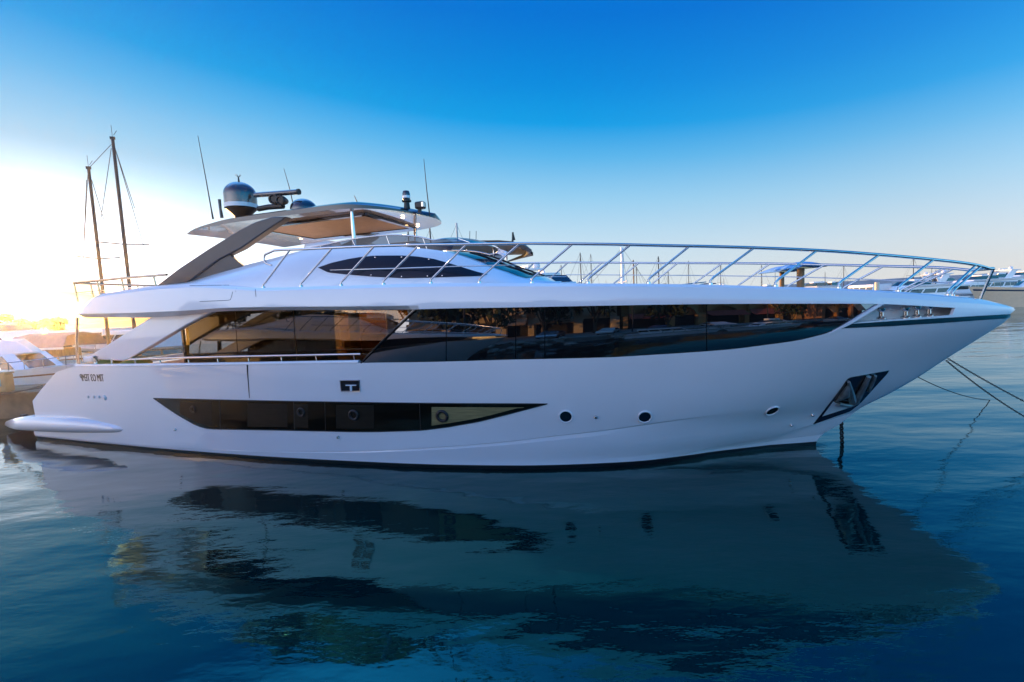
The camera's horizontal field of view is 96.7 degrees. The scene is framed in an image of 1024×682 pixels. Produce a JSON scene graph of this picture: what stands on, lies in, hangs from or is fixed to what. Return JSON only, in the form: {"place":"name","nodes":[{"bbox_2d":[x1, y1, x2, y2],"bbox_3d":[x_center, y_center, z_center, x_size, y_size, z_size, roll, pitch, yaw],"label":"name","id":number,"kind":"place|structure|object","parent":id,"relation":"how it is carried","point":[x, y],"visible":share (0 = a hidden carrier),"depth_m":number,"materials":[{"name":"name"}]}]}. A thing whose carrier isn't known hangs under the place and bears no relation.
{"place":"outdoors","nodes":[
{"label":"outdoors","id":0,"kind":"place"},
{"bbox_2d":[0,384,44,418],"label":"quay","id":1,"kind":"structure","parent":0,"point":[15,405],"depth_m":20.92,"materials":[{"name":"concrete"}]},
{"bbox_2d":[0,371,14,391],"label":"service pedestal","id":2,"kind":"object","parent":1,"relation":"on","point":[7,382],"visible":1,"depth_m":21.21,"materials":[{"name":"beige paint"}]},
{"bbox_2d":[0,387,42,393],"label":"mooring line","id":3,"kind":"object","parent":1,"relation":"attached to","point":[21,390],"visible":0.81,"depth_m":17.52,"materials":[{"name":"fabric"}]},
{"bbox_2d":[36,316,68,330],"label":"skyline tree","id":4,"kind":"object","parent":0,"point":[58,323],"visible":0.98,"depth_m":129.24,"materials":[{"name":"yellow plant"}]},
{"bbox_2d":[38,318,148,330],"bbox_3d":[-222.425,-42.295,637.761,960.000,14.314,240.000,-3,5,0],"label":"hills","id":5,"kind":"structure","parent":0,"point":[123,323],"depth_m":555.10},
{"bbox_2d":[0,307,1023,681],"bbox_3d":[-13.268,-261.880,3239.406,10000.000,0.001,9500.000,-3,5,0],"label":"water","id":6,"kind":"structure","parent":0,"point":[882,541],"depth_m":7.27,"materials":[{"name":"blue liquid"}]},
{"bbox_2d":[0,313,18,324],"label":"skyline tree","id":7,"kind":"object","parent":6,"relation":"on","point":[6,317],"visible":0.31,"depth_m":120.55,"materials":[{"name":"yellow plant"}]},
{"bbox_2d":[11,317,39,329],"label":"skyline tree","id":8,"kind":"object","parent":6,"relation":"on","point":[32,323],"visible":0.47,"depth_m":127.51,"materials":[{"name":"yellow plant"}]},
{"bbox_2d":[0,323,71,346],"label":"motor boat","id":9,"kind":"object","parent":6,"relation":"on","point":[10,330],"visible":0.09,"depth_m":45.55,"materials":[{"name":"white paint"}]},
{"bbox_2d":[0,338,82,384],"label":"cruiser","id":10,"kind":"object","parent":6,"relation":"on","point":[27,362],"visible":0.66,"depth_m":28.16,"materials":[{"name":"white paint"}]},
{"bbox_2d":[13,332,106,360],"bbox_3d":[-36.648,1.318,37.051,11.000,4.000,3.460,-2,5,10],"label":"boat","id":11,"kind":"object","parent":6,"relation":"on","point":[52,344],"visible":0.28,"depth_m":36.34,"materials":[{"name":"white paint"}]},
{"bbox_2d":[48,327,131,344],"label":"motor boat","id":12,"kind":"object","parent":6,"relation":"on","point":[100,331],"visible":0.05,"depth_m":45.70,"materials":[{"name":"white paint"}]},
{"bbox_2d":[60,127,182,363],"bbox_3d":[-29.171,-6.168,33.576,15.000,18.717,4.388,-5,5,-20],"label":"sailing ketch","id":13,"kind":"object","parent":6,"relation":"on","point":[159,351],"visible":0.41,"depth_m":33.49,"materials":[{"name":"brown paint"}]},
{"bbox_2d":[72,329,181,353],"bbox_3d":[-33.642,0.962,40.074,13.000,3.910,3.640,-2,5,12],"label":"motor boat","id":14,"kind":"object","parent":6,"relation":"on","point":[175,340],"visible":0.16,"depth_m":38.93,"materials":[{"name":"grey paint"}]},
{"bbox_2d":[452,223,461,237],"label":"sailing boat","id":15,"kind":"object","parent":6,"relation":"on","point":[456,226],"visible":0.03,"depth_m":56.97,"materials":[{"name":"white paint"}]},
{"bbox_2d":[5,137,1014,468],"bbox_3d":[-4.268,-1.593,15.312,33.089,10.692,7.234,-1,5,17],"label":"motor yacht","id":16,"kind":"object","parent":6,"relation":"on","point":[375,343],"visible":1,"depth_m":11.30,"materials":[{"name":"white paint"}]},
{"bbox_2d":[0,383,45,394],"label":"mooring line","id":17,"kind":"object","parent":16,"relation":"attached to","point":[21,391],"visible":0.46,"depth_m":17.78,"materials":[{"name":"fabric"}]},
{"bbox_2d":[185,312,237,362],"bbox_3d":[-9.630,0.161,14.585,2.120,2.260,0.100,-1,5,17],"label":"saloon window","id":18,"kind":"structure","parent":16,"relation":"in","point":[215,334],"depth_m":14.52,"materials":[{"name":"brown glass"}]},
{"bbox_2d":[235,310,296,361],"bbox_3d":[-7.532,0.109,13.926,2.220,2.260,0.100,-1,5,17],"label":"saloon window","id":19,"kind":"structure","parent":16,"relation":"in","point":[260,332],"depth_m":13.89,"materials":[{"name":"brown glass"}]},
{"bbox_2d":[153,398,547,431],"bbox_3d":[-5.157,2.062,12.321,12.453,0.924,0.292,-2,5,16],"label":"hull window","id":20,"kind":"structure","parent":16,"relation":"in","point":[220,414],"depth_m":12.12,"materials":[{"name":"black glass"}]},
{"bbox_2d":[294,309,407,360],"bbox_3d":[-4.601,0.037,13.005,3.865,2.260,0.100,-1,5,17],"label":"saloon window","id":21,"kind":"structure","parent":16,"relation":"in","point":[316,331],"depth_m":13.07,"materials":[{"name":"brown glass"}]},
{"bbox_2d":[360,309,413,362],"bbox_3d":[-3.120,-0.102,11.335,1.633,1.317,0.047,-2,5,16],"label":"window frame","id":22,"kind":"structure","parent":16,"relation":"in","point":[413,309],"depth_m":11.31,"materials":[{"name":"black paint"}]},
{"bbox_2d":[318,255,486,277],"bbox_3d":[-3.088,-1.970,12.161,5.026,0.754,0.272,-2,5,16],"label":"side window","id":23,"kind":"structure","parent":16,"relation":"in","point":[388,261],"depth_m":12.13,"materials":[{"name":"black glass"}]},
{"bbox_2d":[362,309,445,362],"bbox_3d":[-2.735,-0.114,11.286,2.448,1.317,0.053,-2,5,15],"label":"window pane","id":24,"kind":"structure","parent":16,"relation":"in","point":[421,337],"depth_m":11.16,"materials":[{"name":"black glass"}]},
{"bbox_2d":[447,307,515,361],"bbox_3d":[-0.752,-0.163,10.762,1.775,1.297,0.059,-2,5,14],"label":"window pane","id":25,"kind":"structure","parent":16,"relation":"in","point":[473,334],"depth_m":10.73,"materials":[{"name":"black glass"}]},
{"bbox_2d":[516,307,544,359],"bbox_3d":[0.419,-0.178,10.480,0.719,1.230,0.062,-2,5,13],"label":"window pane","id":26,"kind":"structure","parent":16,"relation":"in","point":[530,321],"depth_m":10.46,"materials":[{"name":"black glass"}]},
{"bbox_2d":[545,304,705,358],"bbox_3d":[2.463,-0.239,10.098,3.513,1.215,0.144,-2,5,9],"label":"window pane","id":27,"kind":"structure","parent":16,"relation":"in","point":[615,330],"depth_m":10.05,"materials":[{"name":"black glass"}]},
{"bbox_2d":[707,304,875,350],"bbox_3d":[5.973,-0.359,9.708,3.559,1.044,0.147,-3,5,4],"label":"window pane","id":28,"kind":"structure","parent":16,"relation":"in","point":[729,326],"depth_m":9.68,"materials":[{"name":"black glass"}]},
{"bbox_2d":[839,422,843,442],"bbox_3d":[8.737,2.559,12.047,0.129,1.508,0.130,2,7,45],"label":"anchor chain","id":29,"kind":"object","parent":16,"relation":"hanging from","point":[841,428],"visible":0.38,"depth_m":12.02,"materials":[{"name":"metal"}]},
{"bbox_2d":[918,377,986,399],"bbox_3d":[13.113,1.449,13.328,7.610,1.833,0.021,-6,6,-34],"label":"mooring line","id":30,"kind":"object","parent":16,"relation":"attached to","point":[951,391],"visible":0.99,"depth_m":12.85,"materials":[{"name":"fabric"}]},
{"bbox_2d":[946,360,1023,416],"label":"mooring chain","id":31,"kind":"object","parent":16,"relation":"hanging from","point":[980,387],"visible":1,"depth_m":11.02,"materials":[{"name":"metal"}]},
{"bbox_2d":[947,358,1023,401],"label":"mooring chain","id":32,"kind":"object","parent":16,"relation":"hanging from","point":[985,380],"visible":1,"depth_m":10.96,"materials":[{"name":"metal"}]},
{"bbox_2d":[521,264,575,282],"bbox_3d":[3.715,-2.623,35.922,3.640,7.960,13.000,-5,5,-28],"label":"motor boat","id":33,"kind":"object","parent":6,"relation":"on","point":[566,279],"visible":0.13,"depth_m":36.20,"materials":[{"name":"white paint"}]},
{"bbox_2d":[441,232,705,283],"bbox_3d":[-2.179,-1.607,24.796,24.000,8.355,6.740,-1,5,17],"label":"flybridge yacht","id":34,"kind":"object","parent":6,"relation":"on","point":[524,251],"visible":0.11,"depth_m":23.65,"materials":[{"name":"white paint"}]},
{"bbox_2d":[569,253,590,282],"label":"sailing boat","id":35,"kind":"object","parent":6,"relation":"on","point":[580,268],"visible":0.02,"depth_m":61.57,"materials":[{"name":"white paint"}]},
{"bbox_2d":[596,247,645,283],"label":"sailing boat","id":36,"kind":"object","parent":6,"relation":"on","point":[622,281],"visible":0.06,"depth_m":51.51,"materials":[{"name":"white paint"}]},
{"bbox_2d":[651,256,667,283],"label":"sailing boat","id":37,"kind":"object","parent":6,"relation":"on","point":[658,272],"visible":0.04,"depth_m":59.70,"materials":[{"name":"grey paint"}]},
{"bbox_2d":[757,266,796,286],"bbox_3d":[17.724,-1.582,30.045,1.600,6.638,2.600,-3,5,0],"label":"canopy post","id":38,"kind":"object","parent":6,"relation":"in","point":[781,280],"visible":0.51,"depth_m":29.75,"materials":[{"name":"white wood"}]},
{"bbox_2d":[774,262,826,286],"bbox_3d":[17.048,-1.327,27.053,1.600,6.688,2.600,-3,5,0],"label":"canopy post","id":39,"kind":"object","parent":6,"relation":"in","point":[801,272],"visible":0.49,"depth_m":26.71,"materials":[{"name":"brown wood"}]},
{"bbox_2d":[805,281,836,287],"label":"passenger boat","id":40,"kind":"object","parent":6,"relation":"on","point":[821,284],"visible":0.17,"depth_m":81.27,"materials":[{"name":"white paint"}]},
{"bbox_2d":[828,281,841,287],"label":"motor boat","id":41,"kind":"object","parent":6,"relation":"on","point":[833,283],"visible":0.08,"depth_m":98.79,"materials":[{"name":"white paint"}]},
{"bbox_2d":[847,283,891,289],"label":"cabin boat","id":42,"kind":"object","parent":6,"relation":"on","point":[871,287],"visible":0.11,"depth_m":66.65,"materials":[{"name":"white paint"}]},
{"bbox_2d":[874,282,879,289],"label":"mooring pile","id":43,"kind":"object","parent":6,"relation":"in","point":[876,285],"visible":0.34,"depth_m":49.70,"materials":[{"name":"beige paint"}]},
{"bbox_2d":[784,272,1008,288],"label":"breakwater wall","id":44,"kind":"structure","parent":6,"relation":"in","point":[869,282],"depth_m":111.47,"materials":[{"name":"grey stone"}]},
{"bbox_2d":[901,259,920,281],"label":"sailing boat","id":45,"kind":"object","parent":6,"relation":"on","point":[909,268],"visible":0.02,"depth_m":89.45,"materials":[{"name":"white paint"}]},
{"bbox_2d":[880,270,969,297],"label":"motor boat","id":46,"kind":"object","parent":6,"relation":"on","point":[935,288],"visible":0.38,"depth_m":63.97,"materials":[{"name":"white paint"}]},
{"bbox_2d":[920,270,955,283],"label":"motor boat","id":47,"kind":"object","parent":6,"relation":"on","point":[950,280],"visible":0.18,"depth_m":86.45,"materials":[{"name":"white paint"}]},
{"bbox_2d":[950,283,984,297],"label":"motor boat","id":48,"kind":"object","parent":6,"relation":"on","point":[963,289],"visible":0.09,"depth_m":71.53,"materials":[{"name":"white paint"}]},
{"bbox_2d":[952,266,1022,286],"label":"motor boat","id":49,"kind":"object","parent":6,"relation":"on","point":[1008,277],"visible":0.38,"depth_m":77.64,"materials":[{"name":"grey paint"}]},
{"bbox_2d":[969,279,1023,306],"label":"motor boat","id":50,"kind":"object","parent":6,"relation":"on","point":[1012,296],"visible":0.83,"depth_m":64.71,"materials":[{"name":"beige paint"}]},
{"bbox_2d":[997,273,1023,280],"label":"motor boat","id":51,"kind":"object","parent":6,"relation":"on","point":[1001,275],"visible":0.08,"depth_m":82.42,"materials":[{"name":"white paint"}]},
{"bbox_2d":[1006,271,1023,278],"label":"motor boat","id":52,"kind":"object","parent":6,"relation":"on","point":[1019,273],"visible":0.17,"depth_m":94.13,"materials":[{"name":"white paint"}]},
{"bbox_2d":[0,0,1023,325],"label":"sky","id":53,"kind":"structure","parent":0,"point":[875,126],"materials":[{"name":"blue"}]}
]}

